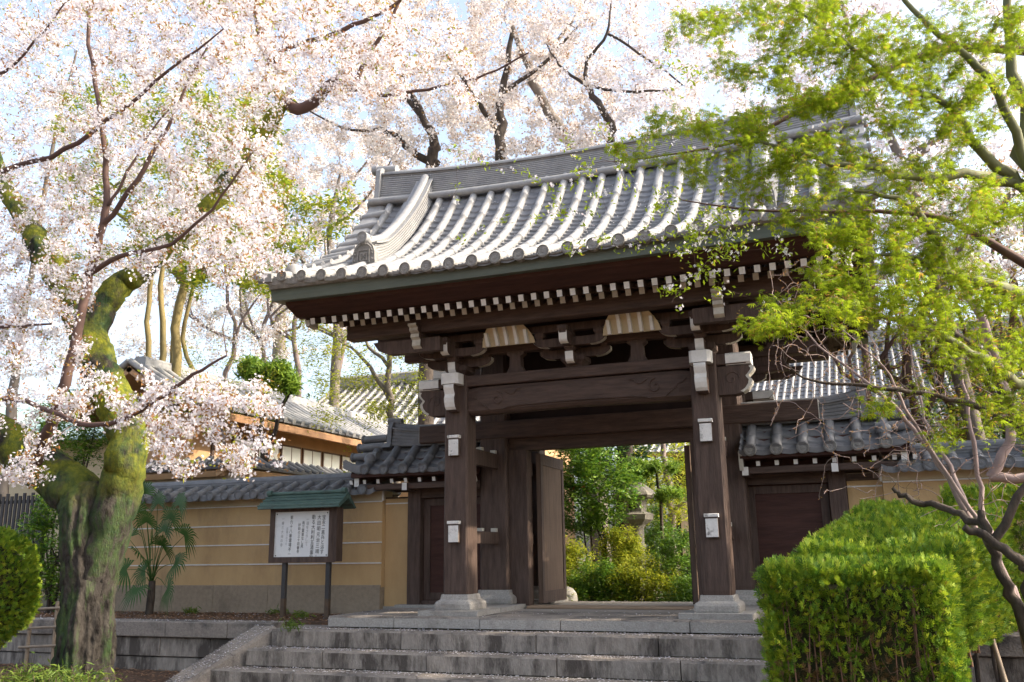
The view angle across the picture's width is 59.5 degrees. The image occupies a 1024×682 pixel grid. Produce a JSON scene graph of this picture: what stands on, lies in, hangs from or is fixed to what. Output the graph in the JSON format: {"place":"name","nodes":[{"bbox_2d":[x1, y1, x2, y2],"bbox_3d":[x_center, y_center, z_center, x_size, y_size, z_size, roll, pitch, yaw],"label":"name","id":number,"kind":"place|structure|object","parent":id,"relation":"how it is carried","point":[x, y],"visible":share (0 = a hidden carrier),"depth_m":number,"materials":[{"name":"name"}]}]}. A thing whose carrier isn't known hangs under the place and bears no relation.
{"place":"outdoors","nodes":[
{"label":"outdoors","id":0,"kind":"place"},
{"bbox_2d":[40,554,761,658],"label":"terrace","id":1,"kind":"structure","parent":0,"point":[44,601],"depth_m":13.31,"materials":[{"name":"grey stone"}]},
{"bbox_2d":[0,493,48,610],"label":"slatted fence","id":2,"kind":"object","parent":1,"relation":"on","point":[15,500],"visible":0.27,"depth_m":19.82,"materials":[{"name":"paint"}]},
{"bbox_2d":[0,401,106,589],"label":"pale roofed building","id":3,"kind":"structure","parent":1,"relation":"on","point":[19,489],"depth_m":33.64,"materials":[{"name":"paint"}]},
{"bbox_2d":[33,384,107,602],"bbox_3d":[-10.221,3.521,20.724,3.151,5.102,1.625,-6,-14,20],"label":"evergreen bush","id":4,"kind":"object","parent":1,"relation":"on","point":[85,436],"visible":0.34,"depth_m":20.78,"materials":[{"name":"green plant"}]},
{"bbox_2d":[0,0,285,526],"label":"cherry tree","id":5,"kind":"object","parent":1,"relation":"on","point":[14,385],"visible":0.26,"depth_m":31.52,"materials":[{"name":"pink plant"}]},
{"bbox_2d":[126,153,195,357],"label":"thin tree","id":6,"kind":"object","parent":1,"relation":"on","point":[147,324],"visible":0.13,"depth_m":23.44,"materials":[{"name":"brown plant"}]},
{"bbox_2d":[136,158,186,361],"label":"thin tree","id":7,"kind":"object","parent":1,"relation":"on","point":[163,347],"visible":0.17,"depth_m":23.54,"materials":[{"name":"brown plant"}]},
{"bbox_2d":[142,163,204,362],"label":"thin tree","id":8,"kind":"object","parent":1,"relation":"on","point":[171,356],"visible":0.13,"depth_m":23.44,"materials":[{"name":"brown plant"}]},
{"bbox_2d":[164,181,207,414],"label":"thin tree","id":9,"kind":"object","parent":1,"relation":"on","point":[184,325],"visible":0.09,"depth_m":23.72,"materials":[{"name":"brown plant"}]},
{"bbox_2d":[44,68,364,414],"bbox_3d":[-8.158,-1.163,20.915,11.066,14.246,3.647,-6,-14,20],"label":"evergreen tree","id":10,"kind":"object","parent":1,"relation":"on","point":[185,283],"visible":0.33,"depth_m":20.65,"materials":[{"name":"green plant"}]},
{"bbox_2d":[31,30,412,391],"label":"cherry tree","id":11,"kind":"object","parent":1,"relation":"on","point":[355,153],"visible":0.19,"depth_m":42.69,"materials":[{"name":"pink plant"}]},
{"bbox_2d":[62,356,387,469],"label":"wooden house","id":12,"kind":"structure","parent":1,"relation":"on","point":[321,447],"depth_m":23.02,"materials":[{"name":"tile"}]},
{"bbox_2d":[231,435,255,456],"bbox_3d":[-6.557,2.632,21.912,0.050,0.540,0.900,-6,-14,20],"label":"window","id":13,"kind":"structure","parent":12,"relation":"in","point":[234,439],"depth_m":21.98,"materials":[{"name":"white wood"}]},
{"bbox_2d":[256,440,279,459],"bbox_3d":[-6.204,2.838,22.802,0.050,0.540,0.900,-6,-14,20],"label":"window","id":14,"kind":"structure","parent":12,"relation":"in","point":[277,451],"depth_m":22.99,"materials":[{"name":"white paper"}]},
{"bbox_2d":[280,444,301,463],"bbox_3d":[-5.850,3.043,23.693,0.050,0.540,0.900,-6,-14,20],"label":"window","id":15,"kind":"structure","parent":12,"relation":"in","point":[291,453],"depth_m":23.67,"materials":[{"name":"white paper"}]},
{"bbox_2d":[301,448,321,465],"bbox_3d":[-5.497,3.249,24.583,0.050,0.540,0.900,-6,-14,20],"label":"window","id":16,"kind":"structure","parent":12,"relation":"in","point":[309,456],"depth_m":24.54,"materials":[{"name":"white paper"}]},
{"bbox_2d":[321,451,339,468],"bbox_3d":[-5.144,3.455,25.474,0.050,0.540,0.900,-6,-14,20],"label":"window","id":17,"kind":"structure","parent":12,"relation":"in","point":[329,460],"depth_m":25.43,"materials":[{"name":"white paper"}]},
{"bbox_2d":[340,455,355,469],"bbox_3d":[-4.790,3.661,26.365,0.050,0.540,0.900,-6,-14,20],"label":"window","id":18,"kind":"structure","parent":12,"relation":"in","point":[343,457],"depth_m":26.06,"materials":[{"name":"white paper"}]},
{"bbox_2d":[166,233,289,390],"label":"bare tree","id":19,"kind":"object","parent":1,"relation":"on","point":[236,326],"visible":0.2,"depth_m":33.05,"materials":[{"name":"brown plant"}]},
{"bbox_2d":[178,335,287,453],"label":"tree","id":20,"kind":"object","parent":1,"relation":"on","point":[222,430],"visible":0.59,"depth_m":19.41,"materials":[{"name":"white plant"}]},
{"bbox_2d":[142,453,348,482],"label":"wall","id":21,"kind":"structure","parent":1,"relation":"on","point":[259,469],"depth_m":19.18,"materials":[{"name":"tile"}]},
{"bbox_2d":[114,472,400,613],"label":"plaster wall","id":22,"kind":"structure","parent":1,"relation":"on","point":[229,568],"depth_m":17.50,"materials":[{"name":"beige paint"}]},
{"bbox_2d":[232,352,303,461],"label":"pruned pine","id":23,"kind":"object","parent":1,"relation":"on","point":[251,366],"visible":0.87,"depth_m":19.74,"materials":[{"name":"green plant"}]},
{"bbox_2d":[205,215,337,398],"bbox_3d":[-9.061,1.310,33.276,7.403,15.143,3.663,-6,-14,20],"label":"bare tree","id":24,"kind":"object","parent":1,"relation":"on","point":[266,318],"visible":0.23,"depth_m":33.91,"materials":[{"name":"brown plant"}]},
{"bbox_2d":[235,210,370,408],"bbox_3d":[-7.471,1.383,30.492,7.277,13.676,3.398,-6,-14,20],"label":"bare tree","id":25,"kind":"object","parent":1,"relation":"on","point":[296,360],"visible":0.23,"depth_m":30.83,"materials":[{"name":"brown plant"}]},
{"bbox_2d":[202,119,409,407],"bbox_3d":[-8.169,-0.734,33.469,11.728,19.186,4.505,-6,-14,20],"label":"cherry tree","id":26,"kind":"object","parent":1,"relation":"on","point":[363,205],"visible":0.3,"depth_m":33.51,"materials":[{"name":"pink plant"}]},
{"bbox_2d":[270,213,399,410],"bbox_3d":[-7.107,1.819,33.563,7.190,14.230,3.597,-6,-14,20],"label":"bare tree","id":27,"kind":"object","parent":1,"relation":"on","point":[327,333],"visible":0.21,"depth_m":33.70,"materials":[{"name":"brown plant"}]},
{"bbox_2d":[279,319,427,496],"bbox_3d":[-3.753,2.347,21.419,4.778,7.515,3.272,-6,-14,20],"label":"tree","id":28,"kind":"object","parent":1,"relation":"on","point":[389,394],"visible":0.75,"depth_m":21.39,"materials":[{"name":"green plant"}]},
{"bbox_2d":[212,0,515,424],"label":"cherry tree","id":29,"kind":"object","parent":1,"relation":"on","point":[430,159],"visible":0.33,"depth_m":30.00,"materials":[{"name":"pink plant"}]},
{"bbox_2d":[382,491,407,608],"bbox_3d":[-2.097,3.898,16.529,0.510,2.230,0.395,-6,-14,20],"label":"wall stub","id":30,"kind":"object","parent":1,"relation":"on","point":[395,580],"depth_m":16.50,"materials":[{"name":"paint"}]},
{"bbox_2d":[362,0,622,166],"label":"cherry tree","id":31,"kind":"object","parent":1,"relation":"on","point":[495,109],"visible":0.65,"depth_m":26.18,"materials":[{"name":"pink plant"}]},
{"bbox_2d":[21,610,1018,631],"bbox_3d":[1.306,4.384,13.832,28.000,0.104,1.920,-6,-14,20],"label":"planting strip","id":32,"kind":"object","parent":1,"relation":"on","point":[315,622],"depth_m":16.05,"materials":[{"name":"soil"}]},
{"bbox_2d":[8,494,59,612],"bbox_3d":[-9.402,4.102,18.341,1.697,2.852,1.616,-6,-14,20],"label":"evergreen bush","id":33,"kind":"object","parent":32,"relation":"on","point":[50,577],"visible":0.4,"depth_m":18.16,"materials":[{"name":"green plant"}]},
{"bbox_2d":[117,480,198,615],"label":"fan palm","id":34,"kind":"object","parent":32,"relation":"on","point":[152,573],"visible":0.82,"depth_m":17.09,"materials":[{"name":"green plant"}]},
{"bbox_2d":[182,606,200,613],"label":"weed","id":35,"kind":"object","parent":32,"relation":"on","point":[190,610],"visible":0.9,"depth_m":17.18,"materials":[{"name":"green plant"}]},
{"bbox_2d":[265,605,288,614],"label":"weed","id":36,"kind":"object","parent":32,"relation":"on","point":[274,610],"visible":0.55,"depth_m":16.63,"materials":[{"name":"green plant"}]},
{"bbox_2d":[290,609,315,618],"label":"weed","id":37,"kind":"object","parent":32,"relation":"on","point":[300,614],"visible":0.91,"depth_m":15.42,"materials":[{"name":"green plant"}]},
{"bbox_2d":[257,487,355,618],"bbox_3d":[-3.664,3.766,15.858,1.700,2.262,0.600,-6,-14,20],"label":"notice board","id":38,"kind":"object","parent":32,"relation":"on","point":[306,526],"visible":1,"depth_m":15.83,"materials":[{"name":"paint"}]},
{"bbox_2d":[442,0,701,570],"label":"cherry tree","id":39,"kind":"object","parent":1,"relation":"on","point":[533,85],"visible":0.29,"depth_m":29.73,"materials":[{"name":"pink plant"}]},
{"bbox_2d":[567,586,577,600],"bbox_3d":[1.077,5.096,17.654,0.420,0.500,0.420,-6,-14,20],"label":"garden stone","id":40,"kind":"object","parent":1,"relation":"on","point":[570,591],"visible":0.3,"depth_m":17.56,"materials":[{"name":"stone"}]},
{"bbox_2d":[565,535,600,596],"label":"garden shrub","id":41,"kind":"object","parent":1,"relation":"on","point":[572,556],"visible":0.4,"depth_m":18.88,"materials":[{"name":"green plant"}]},
{"bbox_2d":[574,455,610,542],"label":"tree","id":42,"kind":"object","parent":1,"relation":"on","point":[579,515],"depth_m":52.38,"materials":[{"name":"green plant"}]},
{"bbox_2d":[548,446,651,599],"bbox_3d":[1.889,3.850,20.226,2.682,3.896,2.006,-6,-14,20],"label":"camellia","id":43,"kind":"object","parent":1,"relation":"on","point":[592,519],"visible":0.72,"depth_m":20.01,"materials":[{"name":"green plant"}]},
{"bbox_2d":[566,552,640,600],"bbox_3d":[1.768,4.971,18.181,1.744,1.462,1.510,-6,-14,20],"label":"garden shrub","id":44,"kind":"object","parent":1,"relation":"on","point":[595,592],"visible":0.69,"depth_m":17.97,"materials":[{"name":"green plant"}]},
{"bbox_2d":[563,445,652,595],"bbox_3d":[2.346,3.796,22.199,2.577,4.890,2.267,-6,-14,20],"label":"camellia","id":45,"kind":"object","parent":1,"relation":"on","point":[643,456],"visible":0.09,"depth_m":22.12,"materials":[{"name":"green plant"}]},
{"bbox_2d":[592,524,653,574],"bbox_3d":[2.353,4.831,19.588,1.355,1.675,1.391,5,-14,-23],"label":"garden shrub","id":46,"kind":"object","parent":1,"relation":"on","point":[631,545],"visible":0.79,"depth_m":19.49,"materials":[{"name":"green plant"}]},
{"bbox_2d":[574,449,676,562],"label":"tree","id":47,"kind":"object","parent":1,"relation":"on","point":[651,484],"visible":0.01,"depth_m":54.71,"materials":[{"name":"green plant"}]},
{"bbox_2d":[612,483,658,598],"bbox_3d":[2.950,4.471,21.236,1.198,3.100,1.198,-6,-14,20],"label":"stone lantern","id":48,"kind":"object","parent":1,"relation":"on","point":[641,520],"visible":0.25,"depth_m":21.07,"materials":[{"name":"grey stone"}]},
{"bbox_2d":[599,549,681,601],"bbox_3d":[2.620,4.925,17.986,1.858,1.453,1.311,-6,-14,20],"label":"garden shrub","id":49,"kind":"object","parent":1,"relation":"on","point":[649,583],"visible":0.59,"depth_m":17.80,"materials":[{"name":"green plant"}]},
{"bbox_2d":[616,455,686,580],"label":"garden pine","id":50,"kind":"object","parent":1,"relation":"on","point":[664,494],"visible":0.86,"depth_m":20.41,"materials":[{"name":"green plant"}]},
{"bbox_2d":[633,442,689,586],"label":"garden tree","id":51,"kind":"object","parent":1,"relation":"on","point":[674,511],"visible":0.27,"depth_m":23.43,"materials":[{"name":"green plant"}]},
{"bbox_2d":[644,501,679,574],"bbox_3d":[3.530,5.220,22.636,1.450,2.291,1.434,-6,-14,20],"label":"garden shrub","id":52,"kind":"object","parent":1,"relation":"on","point":[650,535],"visible":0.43,"depth_m":22.50,"materials":[{"name":"green plant"}]},
{"bbox_2d":[641,524,690,598],"bbox_3d":[3.465,4.716,18.314,1.776,1.978,1.421,-6,-14,20],"label":"garden shrub","id":53,"kind":"object","parent":1,"relation":"on","point":[682,543],"visible":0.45,"depth_m":18.32,"materials":[{"name":"green plant"}]},
{"bbox_2d":[653,568,692,601],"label":"garden shrub","id":54,"kind":"object","parent":1,"relation":"on","point":[684,590],"visible":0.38,"depth_m":17.10,"materials":[{"name":"green plant"}]},
{"bbox_2d":[540,0,824,567],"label":"cherry tree","id":55,"kind":"object","parent":1,"relation":"on","point":[647,97],"visible":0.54,"depth_m":24.11,"materials":[{"name":"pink plant"}]},
{"bbox_2d":[846,471,883,518],"bbox_3d":[5.485,3.118,13.702,0.510,2.230,0.395,-6,-14,20],"label":"wall stub","id":56,"kind":"object","parent":1,"relation":"on","point":[866,485],"depth_m":13.86,"materials":[{"name":"paint"}]},
{"bbox_2d":[824,198,931,477],"bbox_3d":[8.852,0.508,20.923,3.008,10.511,2.246,-6,-14,20],"label":"twiggy tree","id":57,"kind":"object","parent":1,"relation":"on","point":[863,353],"visible":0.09,"depth_m":21.08,"materials":[{"name":"brown plant"}]},
{"bbox_2d":[747,0,1023,439],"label":"cherry tree","id":58,"kind":"object","parent":1,"relation":"on","point":[881,6],"visible":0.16,"depth_m":16.52,"materials":[{"name":"pink plant"}]},
{"bbox_2d":[841,160,1003,461],"bbox_3d":[7.501,0.490,16.293,3.087,8.451,2.330,-6,-14,20],"label":"twiggy tree","id":59,"kind":"object","parent":1,"relation":"on","point":[883,356],"visible":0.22,"depth_m":16.27,"materials":[{"name":"plant"}]},
{"bbox_2d":[878,438,1023,588],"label":"plaster wall","id":60,"kind":"structure","parent":1,"relation":"on","point":[934,479],"depth_m":13.37,"materials":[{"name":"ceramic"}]},
{"bbox_2d":[881,157,1023,442],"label":"twiggy tree","id":61,"kind":"object","parent":1,"relation":"on","point":[930,356],"visible":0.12,"depth_m":16.68,"materials":[{"name":"plant"}]},
{"bbox_2d":[915,373,1019,442],"bbox_3d":[8.358,2.632,16.215,3.324,4.232,2.203,-6,-14,20],"label":"background shrub","id":62,"kind":"object","parent":1,"relation":"on","point":[998,436],"visible":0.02,"depth_m":16.39,"materials":[{"name":"green plant"}]},
{"bbox_2d":[913,163,1023,437],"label":"twiggy tree","id":63,"kind":"object","parent":1,"relation":"on","point":[999,337],"visible":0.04,"depth_m":21.57,"materials":[{"name":"brown plant"}]},
{"bbox_2d":[916,156,1023,440],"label":"twiggy tree","id":64,"kind":"object","parent":1,"relation":"on","point":[1012,323],"visible":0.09,"depth_m":16.07,"materials":[{"name":"plant"}]},
{"bbox_2d":[317,370,575,577],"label":"temple building","id":65,"kind":"structure","parent":0,"point":[359,401],"depth_m":35.82,"materials":[{"name":"tile"}]},
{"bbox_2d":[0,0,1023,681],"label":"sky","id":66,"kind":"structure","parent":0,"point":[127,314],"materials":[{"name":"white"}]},
{"bbox_2d":[388,601,694,611],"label":"gate paving","id":67,"kind":"structure","parent":0,"point":[621,603],"depth_m":15.70,"materials":[{"name":"grey stone"}]},
{"bbox_2d":[343,418,480,607],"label":"wicket gate","id":68,"kind":"structure","parent":67,"relation":"on","point":[409,460],"depth_m":16.34,"materials":[{"name":"grey tile"}]},
{"bbox_2d":[423,496,480,599],"bbox_3d":[-0.997,3.726,16.133,1.320,1.830,0.075,-6,-14,20],"label":"door","id":69,"kind":"structure","parent":68,"relation":"in","point":[433,565],"depth_m":16.24,"materials":[{"name":"brown wood"}]},
{"bbox_2d":[738,383,916,596],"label":"wicket gate","id":70,"kind":"structure","parent":67,"relation":"on","point":[788,507],"depth_m":14.07,"materials":[{"name":"grey tile"}]},
{"bbox_2d":[748,483,831,596],"bbox_3d":[4.384,3.173,14.126,1.320,1.830,0.075,-6,-14,20],"label":"door","id":71,"kind":"structure","parent":70,"relation":"in","point":[781,515],"depth_m":14.21,"materials":[{"name":"red wood"}]},
{"bbox_2d":[634,314,1023,575],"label":"hall","id":72,"kind":"structure","parent":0,"point":[809,370],"depth_m":35.51,"materials":[{"name":"tile"}]},
{"bbox_2d":[681,486,688,554],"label":"door panels","id":73,"kind":"structure","parent":72,"relation":"in","point":[683,522],"depth_m":34.52,"materials":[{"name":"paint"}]},
{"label":"ground","id":74,"kind":"structure","parent":0,"visible":0},
{"bbox_2d":[0,524,43,649],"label":"round shrub","id":75,"kind":"object","parent":74,"relation":"on","point":[20,583],"visible":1,"depth_m":11.71,"materials":[{"name":"green plant"}]},
{"bbox_2d":[18,601,59,668],"bbox_3d":[-8.137,5.248,15.592,1.310,1.382,0.097,-6,-14,20],"label":"bamboo fence","id":76,"kind":"object","parent":74,"relation":"on","point":[28,646],"visible":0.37,"depth_m":15.64,"materials":[{"name":"brown wood"}]},
{"bbox_2d":[0,651,112,681],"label":"ground plant","id":77,"kind":"object","parent":74,"relation":"on","point":[24,676],"visible":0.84,"depth_m":10.14,"materials":[{"name":"plant"}]},
{"bbox_2d":[33,665,126,681],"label":"ground plant","id":78,"kind":"object","parent":74,"relation":"on","point":[84,677],"visible":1,"depth_m":9.70,"materials":[{"name":"green plant"}]},
{"bbox_2d":[0,664,179,681],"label":"soil bank","id":79,"kind":"structure","parent":74,"relation":"on","point":[150,677],"depth_m":14.71,"materials":[{"name":"brown soil"}]},
{"bbox_2d":[0,617,287,670],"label":"retaining wall","id":80,"kind":"structure","parent":74,"relation":"on","point":[166,645],"depth_m":15.16,"materials":[{"name":"stone"}]},
{"bbox_2d":[0,611,344,681],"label":"leaf litter","id":81,"kind":"object","parent":74,"relation":"on","point":[186,616],"visible":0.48,"depth_m":16.14,"materials":[{"name":"brown plant"}]},
{"bbox_2d":[0,0,528,681],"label":"mossy cherry tree","id":82,"kind":"object","parent":74,"relation":"on","point":[96,516],"visible":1,"depth_m":11.36,"materials":[{"name":"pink plant"}]},
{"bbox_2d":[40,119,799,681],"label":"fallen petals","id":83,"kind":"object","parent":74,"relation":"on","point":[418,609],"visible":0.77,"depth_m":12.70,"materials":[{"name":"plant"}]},
{"bbox_2d":[165,609,768,681],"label":"stone stairs","id":84,"kind":"structure","parent":74,"relation":"on","point":[247,652],"depth_m":12.43,"materials":[{"name":"stone"}]},
{"bbox_2d":[278,618,305,632],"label":"weed","id":85,"kind":"object","parent":84,"relation":"on","point":[289,624],"visible":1,"depth_m":13.71,"materials":[{"name":"green plant"}]},
{"bbox_2d":[253,76,886,619],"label":"temple gate","id":86,"kind":"structure","parent":84,"relation":"on","point":[535,346],"depth_m":14.29,"materials":[{"name":"brown wood"}]},
{"bbox_2d":[536,453,566,602],"bbox_3d":[0.724,3.410,16.357,0.085,2.580,1.320,-6,-14,20],"label":"door leaf","id":87,"kind":"structure","parent":86,"relation":"in","point":[549,470],"depth_m":16.23,"materials":[{"name":"brown wood"}]},
{"bbox_2d":[684,445,698,603],"bbox_3d":[3.200,3.155,15.433,0.085,2.580,1.320,-6,-14,20],"label":"door leaf","id":88,"kind":"structure","parent":86,"relation":"in","point":[687,455],"depth_m":14.84,"materials":[{"name":"brown wood"}]},
{"bbox_2d":[446,1,1023,313],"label":"leafy cherry","id":89,"kind":"object","parent":74,"relation":"on","point":[1008,253],"visible":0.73,"depth_m":8.52,"materials":[{"name":"green plant"}]},
{"bbox_2d":[602,0,1023,457],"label":"maple tree","id":90,"kind":"object","parent":74,"relation":"on","point":[981,207],"visible":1,"depth_m":7.18,"materials":[{"name":"green plant"}]},
{"bbox_2d":[751,550,972,681],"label":"clipped hedge","id":91,"kind":"object","parent":74,"relation":"on","point":[818,628],"visible":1,"depth_m":7.05,"materials":[{"name":"green plant"}]},
{"bbox_2d":[768,210,1023,653],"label":"bare shrub","id":92,"kind":"object","parent":74,"relation":"on","point":[995,473],"visible":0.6,"depth_m":8.91,"materials":[{"name":"brown plant"}]},
{"bbox_2d":[769,283,1023,643],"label":"old shrub","id":93,"kind":"object","parent":74,"relation":"on","point":[995,548],"visible":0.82,"depth_m":7.93,"materials":[{"name":"brown plant"}]},
{"bbox_2d":[788,492,1023,666],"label":"clipped hedge","id":94,"kind":"object","parent":74,"relation":"on","point":[896,526],"visible":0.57,"depth_m":8.52,"materials":[{"name":"green plant"}]},
{"bbox_2d":[936,482,1023,681],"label":"leggy hedge","id":95,"kind":"object","parent":74,"relation":"on","point":[972,489],"visible":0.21,"depth_m":10.13,"materials":[{"name":"green plant"}]},
{"bbox_2d":[943,632,1023,681],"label":"retaining wall","id":96,"kind":"structure","parent":74,"relation":"on","point":[1009,646],"depth_m":10.72,"materials":[{"name":"stone"}]},
{"bbox_2d":[991,639,1007,681],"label":"bamboo pole","id":97,"kind":"object","parent":74,"relation":"on","point":[999,663],"visible":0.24,"depth_m":8.43,"materials":[{"name":"beige wood"}]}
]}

